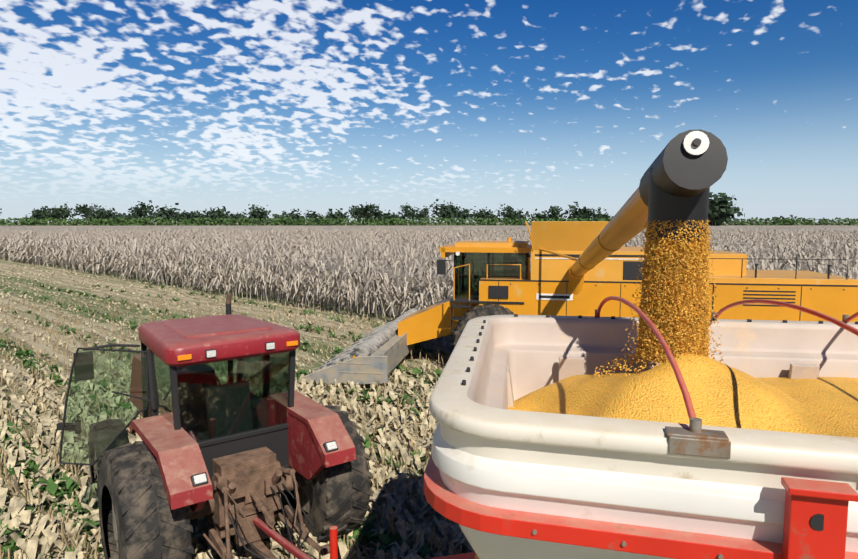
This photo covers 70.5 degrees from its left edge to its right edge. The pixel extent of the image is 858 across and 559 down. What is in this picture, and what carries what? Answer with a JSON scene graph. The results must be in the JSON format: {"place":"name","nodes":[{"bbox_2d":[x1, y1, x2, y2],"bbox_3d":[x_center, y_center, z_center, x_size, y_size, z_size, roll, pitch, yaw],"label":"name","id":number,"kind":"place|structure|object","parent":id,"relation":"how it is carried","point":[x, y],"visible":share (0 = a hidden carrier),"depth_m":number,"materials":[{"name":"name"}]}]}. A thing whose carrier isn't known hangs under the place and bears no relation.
{"place":"outdoors","nodes":[
{"label":"outdoors","id":0,"kind":"place"},
{"bbox_2d":[0,222,857,558],"bbox_3d":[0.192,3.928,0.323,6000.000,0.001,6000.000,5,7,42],"label":"ground","id":1,"kind":"structure","parent":0,"point":[166,298],"depth_m":24.26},
{"bbox_2d":[56,293,372,558],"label":"tractor","id":2,"kind":"object","parent":1,"relation":"on","point":[241,438],"visible":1,"depth_m":6.79,"materials":[{"name":"red metal"}]},
{"bbox_2d":[0,265,474,558],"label":"crop stubble","id":3,"kind":"object","parent":1,"relation":"on","point":[369,535],"visible":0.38,"depth_m":10.01,"materials":[{"name":"plant"}]},
{"bbox_2d":[0,192,796,225],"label":"tree line","id":4,"kind":"object","parent":1,"relation":"on","point":[721,210],"visible":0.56,"depth_m":343.06,"materials":[{"name":"green plant"}]},
{"bbox_2d":[0,217,857,225],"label":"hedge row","id":5,"kind":"object","parent":1,"relation":"on","point":[233,221],"visible":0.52,"depth_m":328.42,"materials":[{"name":"green plant"}]},
{"bbox_2d":[275,296,857,558],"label":"grain cart","id":6,"kind":"object","parent":1,"relation":"on","point":[545,445],"visible":0.98,"depth_m":2.85,"materials":[{"name":"white metal"}]},
{"bbox_2d":[298,129,857,383],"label":"combine harvester","id":7,"kind":"object","parent":1,"relation":"on","point":[584,268],"visible":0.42,"depth_m":14.91,"materials":[{"name":"yellow metal"}]},
{"bbox_2d":[592,220,723,377],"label":"falling corn grain","id":8,"kind":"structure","parent":7,"relation":"attached to","point":[674,306],"depth_m":4.61},
{"bbox_2d":[0,225,857,320],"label":"corn field","id":9,"kind":"structure","parent":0,"point":[404,273],"depth_m":41.34,"materials":[{"name":"beige plant"}]},
{"bbox_2d":[0,0,857,221],"label":"sky","id":10,"kind":"structure","parent":0,"point":[320,106],"materials":[{"name":"blue"}]}
]}

